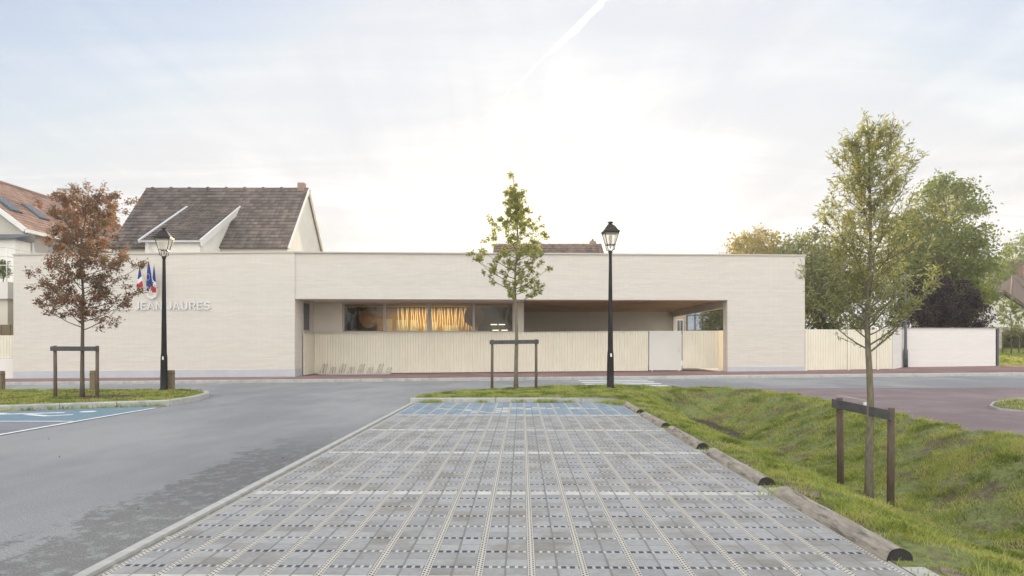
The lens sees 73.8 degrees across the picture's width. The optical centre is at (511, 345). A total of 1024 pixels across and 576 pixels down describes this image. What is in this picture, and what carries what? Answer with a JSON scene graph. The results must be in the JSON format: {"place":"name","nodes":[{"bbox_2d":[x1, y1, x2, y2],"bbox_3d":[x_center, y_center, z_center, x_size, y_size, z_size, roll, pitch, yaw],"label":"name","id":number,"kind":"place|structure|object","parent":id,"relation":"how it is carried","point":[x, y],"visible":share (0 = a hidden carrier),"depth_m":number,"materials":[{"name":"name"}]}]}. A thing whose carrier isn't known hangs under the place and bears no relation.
{"place":"outdoors","nodes":[
{"label":"outdoors","id":0,"kind":"place"},
{"bbox_2d":[0,388,203,404],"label":"lawn","id":1,"kind":"structure","parent":0,"point":[79,400],"depth_m":17.91,"materials":[{"name":"plant"}]},
{"bbox_2d":[0,371,5,388],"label":"timber bollard","id":2,"kind":"object","parent":1,"relation":"on","point":[2,379],"visible":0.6,"depth_m":21.46,"materials":[{"name":"brown wood"}]},
{"bbox_2d":[50,346,98,396],"bbox_3d":[-11.412,0.781,17.850,1.287,1.563,0.120,0,0,2],"label":"tree stake frame","id":3,"kind":"object","parent":1,"relation":"on","point":[54,349],"visible":0.92,"depth_m":17.81,"materials":[{"name":"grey wood"}]},
{"bbox_2d":[23,178,157,396],"bbox_3d":[-11.294,-1.467,17.863,3.367,5.906,2.582,0,0,0],"label":"ash tree","id":4,"kind":"object","parent":1,"relation":"on","point":[90,205],"visible":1,"depth_m":17.84,"materials":[{"name":"brown plant"}]},
{"bbox_2d":[90,370,94,389],"bbox_3d":[-13.121,1.139,21.393,0.176,0.720,0.190,0,0,0],"label":"timber bollard","id":5,"kind":"object","parent":1,"relation":"on","point":[92,379],"visible":0.5,"depth_m":21.32,"materials":[{"name":"brown wood"}]},
{"bbox_2d":[53,395,137,397],"bbox_3d":[-11.001,1.340,17.877,2.407,0.022,1.264,0,0,0],"label":"soil patch","id":6,"kind":"object","parent":1,"relation":"on","point":[105,396],"visible":0.63,"depth_m":18.03,"materials":[{"name":"brown soil"}]},
{"bbox_2d":[3,388,200,403],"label":"fallen leaves","id":7,"kind":"object","parent":1,"relation":"on","point":[114,395],"visible":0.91,"depth_m":18.40,"materials":[{"name":"plant"}]},
{"bbox_2d":[153,228,174,389],"bbox_3d":[-10.811,-1.128,21.200,0.500,5.070,0.500,0,0,-12],"label":"street lamp","id":8,"kind":"object","parent":1,"relation":"on","point":[163,234],"visible":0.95,"depth_m":21.14,"materials":[{"name":"black metal"}]},
{"bbox_2d":[168,370,174,388],"bbox_3d":[-10.712,1.130,21.443,0.176,0.720,0.190,0,0,0],"label":"timber bollard","id":9,"kind":"object","parent":1,"relation":"on","point":[171,379],"visible":0.68,"depth_m":21.36,"materials":[{"name":"brown wood"}]},
{"bbox_2d":[0,376,1023,575],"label":"road","id":10,"kind":"structure","parent":0,"point":[71,510],"depth_m":9.50,"materials":[{"name":"grey asphalt"}]},
{"bbox_2d":[0,408,153,434],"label":"road marking","id":11,"kind":"object","parent":10,"relation":"on","point":[60,421],"visible":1,"depth_m":13.03,"materials":[{"name":"white paint"}]},
{"bbox_2d":[0,406,163,433],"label":"parking bay","id":12,"kind":"object","parent":10,"relation":"on","point":[6,427],"visible":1,"depth_m":12.44,"materials":[{"name":"blue paint"}]},
{"bbox_2d":[0,406,160,420],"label":"blue marking","id":13,"kind":"object","parent":12,"relation":"on","point":[78,414],"visible":0.97,"depth_m":14.43,"materials":[{"name":"paint"}]},
{"bbox_2d":[0,411,95,415],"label":"wheelchair marking","id":14,"kind":"object","parent":13,"relation":"on","point":[34,414],"visible":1,"depth_m":14.61,"materials":[{"name":"white paint"}]},
{"bbox_2d":[0,400,169,410],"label":"kerb","id":15,"kind":"structure","parent":10,"relation":"on","point":[45,406],"depth_m":15.91,"materials":[{"name":"concrete"}]},
{"bbox_2d":[16,389,209,404],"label":"kerb","id":16,"kind":"structure","parent":10,"relation":"on","point":[197,397],"depth_m":17.98,"materials":[{"name":"concrete"}]},
{"bbox_2d":[73,402,414,575],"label":"kerb","id":17,"kind":"structure","parent":10,"relation":"on","point":[107,563],"depth_m":5.83,"materials":[{"name":"concrete"}]},
{"bbox_2d":[0,398,775,496],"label":"weeds","id":18,"kind":"object","parent":10,"relation":"on","point":[615,402],"visible":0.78,"depth_m":16.58,"materials":[{"name":"green plant"}]},
{"bbox_2d":[95,402,908,575],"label":"parking bay","id":19,"kind":"object","parent":10,"relation":"on","point":[451,489],"visible":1,"depth_m":5.88,"materials":[{"name":"grey concrete"}]},
{"bbox_2d":[578,380,666,385],"bbox_3d":[4.110,1.419,25.925,2.820,0.032,4.050,0,0,0],"label":"zebra crossing","id":20,"kind":"object","parent":10,"relation":"on","point":[620,380],"visible":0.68,"depth_m":26.42,"materials":[{"name":"white paint"}]},
{"bbox_2d":[0,0,1023,329],"label":"sky","id":21,"kind":"structure","parent":0,"point":[681,125],"materials":[{"name":"white"}]},
{"bbox_2d":[5,366,1023,381],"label":"pavement","id":22,"kind":"structure","parent":0,"point":[974,369],"depth_m":31.08,"materials":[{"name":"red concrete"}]},
{"bbox_2d":[0,324,12,334],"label":"board fence","id":23,"kind":"object","parent":22,"relation":"on","point":[6,329],"visible":0.19,"depth_m":33.40,"materials":[{"name":"brown wood"}]},
{"bbox_2d":[318,364,391,373],"bbox_3d":[-7.672,1.148,33.520,3.556,0.520,0.480,0,0,0],"label":"bike rack","id":24,"kind":"object","parent":22,"relation":"on","point":[353,371],"visible":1,"depth_m":33.32,"materials":[{"name":"metal"}]},
{"bbox_2d":[303,331,647,374],"bbox_3d":[-1.625,0.341,33.415,16.690,2.139,1.630,0,0,0],"label":"corrugated fence","id":25,"kind":"object","parent":22,"relation":"on","point":[469,352],"visible":0.96,"depth_m":33.92,"materials":[{"name":"beige metal"}]},
{"bbox_2d":[649,331,681,370],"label":"plain gate","id":26,"kind":"structure","parent":22,"relation":"on","point":[665,350],"depth_m":33.59,"materials":[{"name":"metal"}]},
{"bbox_2d":[805,329,878,370],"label":"fence","id":27,"kind":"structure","parent":22,"relation":"on","point":[826,349],"depth_m":32.91,"materials":[{"name":"beige metal"}]},
{"bbox_2d":[879,329,891,368],"bbox_3d":[18.317,0.173,33.469,0.945,1.942,0.036,0,0,-23],"label":"corrugated fence","id":28,"kind":"object","parent":22,"relation":"on","point":[885,354],"visible":0.8,"depth_m":33.46,"materials":[{"name":"beige metal"}]},
{"bbox_2d":[902,274,910,366],"bbox_3d":[20.650,-1.301,35.800,0.480,4.880,0.473,0,0,0],"label":"street lamp","id":29,"kind":"object","parent":22,"relation":"on","point":[905,357],"visible":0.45,"depth_m":35.74,"materials":[{"name":"black metal"}]},
{"bbox_2d":[890,327,998,368],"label":"garden wall","id":30,"kind":"structure","parent":22,"relation":"on","point":[938,347],"depth_m":36.19,"materials":[{"name":"white brick"}]},
{"bbox_2d":[493,239,603,252],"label":"brown roof house","id":31,"kind":"structure","parent":0,"point":[592,246],"depth_m":60.11,"materials":[{"name":"tile"}]},
{"bbox_2d":[648,365,717,370],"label":"courtyard","id":32,"kind":"structure","parent":0,"point":[690,369],"depth_m":35.78,"materials":[{"name":"concrete"}]},
{"bbox_2d":[416,386,1023,575],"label":"lawn","id":33,"kind":"structure","parent":0,"point":[933,553],"depth_m":10.66,"materials":[{"name":"plant"}]},
{"bbox_2d":[465,171,552,388],"bbox_3d":[-0.093,-1.924,20.744,2.676,6.712,2.678,0,0,0],"label":"slender tree","id":34,"kind":"object","parent":33,"relation":"on","point":[514,202],"visible":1,"depth_m":20.62,"materials":[{"name":"green plant"}]},
{"bbox_2d":[489,339,538,387],"bbox_3d":[0.066,0.661,20.660,1.490,1.715,0.120,0,0,2],"label":"tree stake frame","id":35,"kind":"object","parent":33,"relation":"on","point":[493,342],"visible":0.9,"depth_m":20.61,"materials":[{"name":"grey wood"}]},
{"bbox_2d":[601,221,619,387],"bbox_3d":[2.985,-1.228,20.700,0.500,5.070,0.500,0,0,-4],"label":"street lamp","id":36,"kind":"object","parent":33,"relation":"on","point":[610,229],"visible":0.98,"depth_m":20.64,"materials":[{"name":"black metal"}]},
{"bbox_2d":[622,402,643,413],"bbox_3d":[2.750,1.407,15.530,0.186,0.107,2.024,0,0,1],"label":"wheel stop log","id":37,"kind":"object","parent":33,"relation":"on","point":[634,409],"visible":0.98,"depth_m":15.22,"materials":[{"name":"beige wood"}]},
{"bbox_2d":[640,412,669,427],"bbox_3d":[2.714,1.407,13.010,0.186,0.107,2.024,0,0,1],"label":"wheel stop log","id":38,"kind":"object","parent":33,"relation":"on","point":[658,422],"visible":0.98,"depth_m":12.74,"materials":[{"name":"beige wood"}]},
{"bbox_2d":[414,384,932,466],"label":"grass","id":39,"kind":"structure","parent":33,"relation":"on","point":[540,391],"depth_m":17.85,"materials":[{"name":"green plant"}]},
{"bbox_2d":[666,426,708,448],"bbox_3d":[2.679,1.407,10.530,0.186,0.107,2.024,0,0,1],"label":"wheel stop log","id":40,"kind":"object","parent":33,"relation":"on","point":[691,441],"visible":0.98,"depth_m":10.21,"materials":[{"name":"beige wood"}]},
{"bbox_2d":[690,418,744,437],"bbox_3d":[5.206,2.092,17.753,1.465,0.418,2.528,0,0,0],"label":"soil patch","id":41,"kind":"object","parent":33,"relation":"on","point":[716,426],"visible":0.35,"depth_m":18.44,"materials":[{"name":"brown soil"}]},
{"bbox_2d":[706,448,774,485],"bbox_3d":[2.645,1.407,8.050,0.186,0.107,2.024,0,0,1],"label":"wheel stop log","id":42,"kind":"object","parent":33,"relation":"on","point":[750,474],"visible":1,"depth_m":7.73,"materials":[{"name":"beige wood"}]},
{"bbox_2d":[782,482,819,497],"bbox_3d":[2.874,1.416,6.785,0.209,0.055,0.843,0,0,0],"label":"soil patch","id":43,"kind":"object","parent":33,"relation":"on","point":[795,487],"visible":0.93,"depth_m":6.72,"materials":[{"name":"brown soil"}]},
{"bbox_2d":[664,428,939,575],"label":"concrete slab","id":44,"kind":"structure","parent":33,"relation":"on","point":[921,571],"depth_m":4.36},
{"bbox_2d":[601,383,1023,511],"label":"grass","id":45,"kind":"structure","parent":33,"relation":"on","point":[858,457],"depth_m":13.38,"materials":[{"name":"green plant"}]},
{"bbox_2d":[621,387,1015,564],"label":"fallen leaves","id":46,"kind":"object","parent":33,"relation":"on","point":[944,544],"visible":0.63,"depth_m":9.89,"materials":[{"name":"plant"}]},
{"bbox_2d":[774,486,912,561],"bbox_3d":[2.610,1.407,5.580,0.186,0.107,2.024,0,0,1],"label":"wheel stop log","id":47,"kind":"object","parent":33,"relation":"on","point":[877,545],"visible":1,"depth_m":5.21,"materials":[{"name":"brown wood"}]},
{"bbox_2d":[832,398,894,506],"bbox_3d":[4.704,1.549,9.111,0.160,1.624,1.137,0,0,-11],"label":"tree stake frame","id":48,"kind":"object","parent":33,"relation":"on","point":[840,405],"visible":0.9,"depth_m":8.83,"materials":[{"name":"brown wood"}]},
{"bbox_2d":[729,452,1023,575],"bbox_3d":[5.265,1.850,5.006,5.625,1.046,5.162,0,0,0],"label":"grass","id":49,"kind":"structure","parent":33,"relation":"on","point":[845,505],"depth_m":5.61,"materials":[{"name":"green plant"}]},
{"bbox_2d":[793,108,962,499],"bbox_3d":[4.712,-0.452,8.937,1.797,5.399,2.119,0,0,0],"label":"willow tree","id":50,"kind":"object","parent":33,"relation":"on","point":[865,170],"visible":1,"depth_m":8.86,"materials":[{"name":"green plant"}]},
{"bbox_2d":[940,566,980,575],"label":"soil patch","id":51,"kind":"object","parent":33,"relation":"on","point":[945,570],"visible":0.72,"depth_m":4.34,"materials":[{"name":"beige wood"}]},
{"bbox_2d":[755,387,1023,435],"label":"red path","id":52,"kind":"structure","parent":0,"point":[969,408],"depth_m":17.50,"materials":[{"name":"asphalt"}]},
{"bbox_2d":[990,398,1023,412],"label":"kerb","id":53,"kind":"structure","parent":52,"relation":"on","point":[1002,409],"depth_m":15.20,"materials":[{"name":"concrete"}]},
{"bbox_2d":[993,397,1023,409],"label":"lawn","id":54,"kind":"structure","parent":0,"point":[1008,402],"depth_m":16.16,"materials":[{"name":"plant"}]},
{"bbox_2d":[999,348,1023,365],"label":"lawn","id":55,"kind":"structure","parent":0,"point":[1012,359],"depth_m":42.83,"materials":[{"name":"plant"}]},
{"bbox_2d":[866,170,1016,327],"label":"broadleaf tree","id":56,"kind":"object","parent":55,"relation":"on","point":[950,245],"visible":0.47,"depth_m":45.69,"materials":[{"name":"green plant"}]},
{"bbox_2d":[930,327,1003,349],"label":"stone wall","id":57,"kind":"structure","parent":55,"relation":"on","point":[1000,337],"depth_m":56.00,"materials":[{"name":"concrete"}]},
{"bbox_2d":[988,296,1023,353],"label":"sapling","id":58,"kind":"object","parent":55,"relation":"on","point":[1014,308],"visible":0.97,"depth_m":48.91,"materials":[{"name":"green plant"}]},
{"bbox_2d":[1002,332,1020,352],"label":"tree stake frame","id":59,"kind":"object","parent":55,"relation":"on","point":[1018,340],"visible":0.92,"depth_m":48.96,"materials":[{"name":"brown wood"}]},
{"bbox_2d":[1003,327,1021,348],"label":"dark shrub","id":60,"kind":"object","parent":55,"relation":"on","point":[1006,344],"visible":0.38,"depth_m":56.45,"materials":[{"name":"green plant"}]},
{"bbox_2d":[1003,328,1023,348],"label":"dark shrub","id":61,"kind":"object","parent":55,"relation":"on","point":[1021,346],"visible":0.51,"depth_m":56.69,"materials":[{"name":"green plant"}]},
{"bbox_3d":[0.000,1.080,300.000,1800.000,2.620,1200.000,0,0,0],"label":"ground","id":62,"kind":"structure","parent":0,"visible":0},
{"bbox_2d":[0,335,12,378],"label":"fence","id":63,"kind":"object","parent":62,"relation":"on","point":[6,353],"depth_m":32.48,"materials":[{"name":"beige metal"}]},
{"bbox_2d":[0,234,35,324],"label":"terrace building","id":64,"kind":"structure","parent":62,"relation":"on","point":[10,244],"depth_m":38.20,"materials":[{"name":"paint"}]},
{"bbox_2d":[0,258,12,281],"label":"terrace shrub","id":65,"kind":"object","parent":64,"relation":"on","point":[3,272],"visible":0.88,"depth_m":34.72,"materials":[{"name":"green plant"}]},
{"bbox_2d":[0,181,121,252],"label":"orange roof house","id":66,"kind":"structure","parent":62,"relation":"on","point":[20,213],"depth_m":43.31,"materials":[{"name":"tile"}]},
{"bbox_2d":[48,245,58,252],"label":"window","id":67,"kind":"structure","parent":66,"relation":"in","point":[50,249],"depth_m":42.58,"materials":[{"name":"metal"}]},
{"bbox_2d":[109,183,323,252],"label":"tiled house","id":68,"kind":"structure","parent":62,"relation":"on","point":[227,219],"depth_m":47.40,"materials":[{"name":"tile"}]},
{"bbox_2d":[5,376,666,384],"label":"kerb","id":69,"kind":"structure","parent":62,"relation":"on","point":[342,380],"depth_m":28.60,"materials":[{"name":"concrete"}]},
{"bbox_2d":[12,251,805,378],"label":"school building","id":70,"kind":"structure","parent":62,"relation":"on","point":[263,314],"depth_m":32.11,"materials":[{"name":"brick"}]},
{"bbox_2d":[94,301,209,309],"bbox_3d":[-16.805,-1.862,31.854,5.576,0.439,0.043,0,0,3],"label":"wall lettering","id":71,"kind":"object","parent":70,"relation":"attached to","point":[174,307],"depth_m":31.79},
{"bbox_2d":[146,287,157,298],"bbox_3d":[-16.791,-2.462,31.829,0.540,0.610,0.098,0,0,3],"label":"crest shield","id":72,"kind":"object","parent":70,"relation":"attached to","point":[150,294],"visible":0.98,"depth_m":31.79,"materials":[{"name":"white metal"}]},
{"bbox_2d":[137,269,148,289],"bbox_3d":[-17.063,-3.160,31.577,0.542,1.214,0.141,0,0,-43],"label":"flag","id":73,"kind":"object","parent":72,"relation":"attached to","point":[139,280],"visible":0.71,"depth_m":31.48,"materials":[{"name":"multicoloured fabric"}]},
{"bbox_2d":[146,260,151,286],"bbox_3d":[-16.777,-3.260,31.544,0.274,1.413,0.465,0,0,-29],"label":"flag","id":74,"kind":"object","parent":72,"relation":"attached to","point":[149,280],"visible":0.96,"depth_m":31.46,"materials":[{"name":"blue fabric"}]},
{"bbox_2d":[152,265,155,292],"bbox_3d":[-16.582,-3.102,31.561,0.147,1.330,0.522,0,0,-37],"label":"flag","id":75,"kind":"object","parent":72,"relation":"attached to","point":[154,283],"visible":0.89,"depth_m":31.45,"materials":[{"name":"multicoloured fabric"}]},
{"bbox_2d":[302,301,309,330],"bbox_3d":[-10.001,-1.410,33.170,0.050,1.420,1.100,0,0,0],"label":"window","id":76,"kind":"structure","parent":70,"relation":"in","point":[305,305],"depth_m":33.07,"materials":[{"name":"metal"}]},
{"bbox_2d":[343,303,384,331],"bbox_3d":[-7.492,-1.423,34.530,2.087,1.475,0.100,0,0,0],"label":"window","id":77,"kind":"structure","parent":70,"relation":"in","point":[343,303],"depth_m":34.48,"materials":[{"name":"metal"}]},
{"bbox_2d":[385,303,429,331],"bbox_3d":[-5.297,-1.423,34.530,2.287,1.475,0.100,0,0,0],"label":"window","id":78,"kind":"structure","parent":70,"relation":"in","point":[428,304],"depth_m":34.48,"materials":[{"name":"metal"}]},
{"bbox_2d":[430,303,473,331],"bbox_3d":[-3.040,-1.423,34.530,2.212,1.475,0.100,0,0,0],"label":"window","id":79,"kind":"structure","parent":70,"relation":"in","point":[430,303],"depth_m":34.48,"materials":[{"name":"glass"}]},
{"bbox_2d":[474,303,513,331],"bbox_3d":[-0.925,-1.423,34.530,2.002,1.475,0.100,0,0,0],"label":"window","id":80,"kind":"structure","parent":70,"relation":"in","point":[474,303],"depth_m":34.48,"materials":[{"name":"glass"}]},
{"bbox_2d":[682,331,722,370],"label":"corrugated gate","id":81,"kind":"structure","parent":70,"relation":"attached to","point":[702,349],"depth_m":33.56,"materials":[{"name":"beige metal"}]},
{"bbox_2d":[410,397,618,402],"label":"kerb","id":82,"kind":"structure","parent":62,"relation":"on","point":[508,400],"depth_m":17.40,"materials":[{"name":"concrete"}]},
{"bbox_2d":[677,310,722,330],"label":"brick hall","id":83,"kind":"structure","parent":62,"relation":"on","point":[686,323],"depth_m":60.12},
{"bbox_2d":[677,320,682,330],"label":"window","id":84,"kind":"structure","parent":83,"relation":"in","point":[679,322],"depth_m":59.87,"materials":[{"name":"white glass"}]},
{"bbox_2d":[692,309,722,330],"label":"courtyard tree","id":85,"kind":"object","parent":62,"relation":"on","point":[715,318],"visible":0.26,"depth_m":51.38,"materials":[{"name":"green plant"}]},
{"bbox_2d":[717,222,806,256],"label":"yellowing tree","id":86,"kind":"object","parent":62,"relation":"on","point":[755,245],"visible":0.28,"depth_m":61.09,"materials":[{"name":"green plant"}]},
{"bbox_2d":[622,405,914,575],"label":"kerb","id":87,"kind":"structure","parent":62,"relation":"on","point":[888,562],"depth_m":5.04,"materials":[{"name":"concrete"}]},
{"bbox_2d":[770,227,852,328],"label":"dark tree","id":88,"kind":"object","parent":62,"relation":"on","point":[782,250],"visible":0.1,"depth_m":57.89,"materials":[{"name":"green plant"}]},
{"bbox_2d":[782,223,888,329],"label":"dark tree","id":89,"kind":"object","parent":62,"relation":"on","point":[817,323],"visible":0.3,"depth_m":43.28,"materials":[{"name":"green plant"}]},
{"bbox_2d":[667,372,1023,378],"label":"kerb","id":90,"kind":"structure","parent":62,"relation":"on","point":[846,375],"depth_m":28.70,"materials":[{"name":"concrete"}]},
{"bbox_2d":[881,272,1010,327],"bbox_3d":[24.012,-1.460,38.385,5.938,5.652,5.017,0,0,21],"label":"purple tree","id":91,"kind":"object","parent":62,"relation":"on","point":[939,303],"visible":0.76,"depth_m":37.60,"materials":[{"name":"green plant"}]},
{"bbox_2d":[939,263,1023,335],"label":"stone house","id":92,"kind":"structure","parent":62,"relation":"on","point":[1014,287],"depth_m":66.39,"materials":[{"name":"brown tile"}]},
{"bbox_2d":[967,259,1017,289],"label":"distant tree","id":93,"kind":"object","parent":62,"relation":"on","point":[1008,277],"visible":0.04,"depth_m":89.67,"materials":[{"name":"green plant"}]},
{"bbox_2d":[976,229,1023,289],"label":"distant tree","id":94,"kind":"object","parent":62,"relation":"on","point":[1015,252],"visible":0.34,"depth_m":90.05,"materials":[{"name":"green plant"}]},
{"bbox_2d":[987,254,1023,278],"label":"distant tree","id":95,"kind":"object","parent":62,"relation":"on","point":[1008,262],"depth_m":96.88,"materials":[{"name":"green plant"}]}
]}

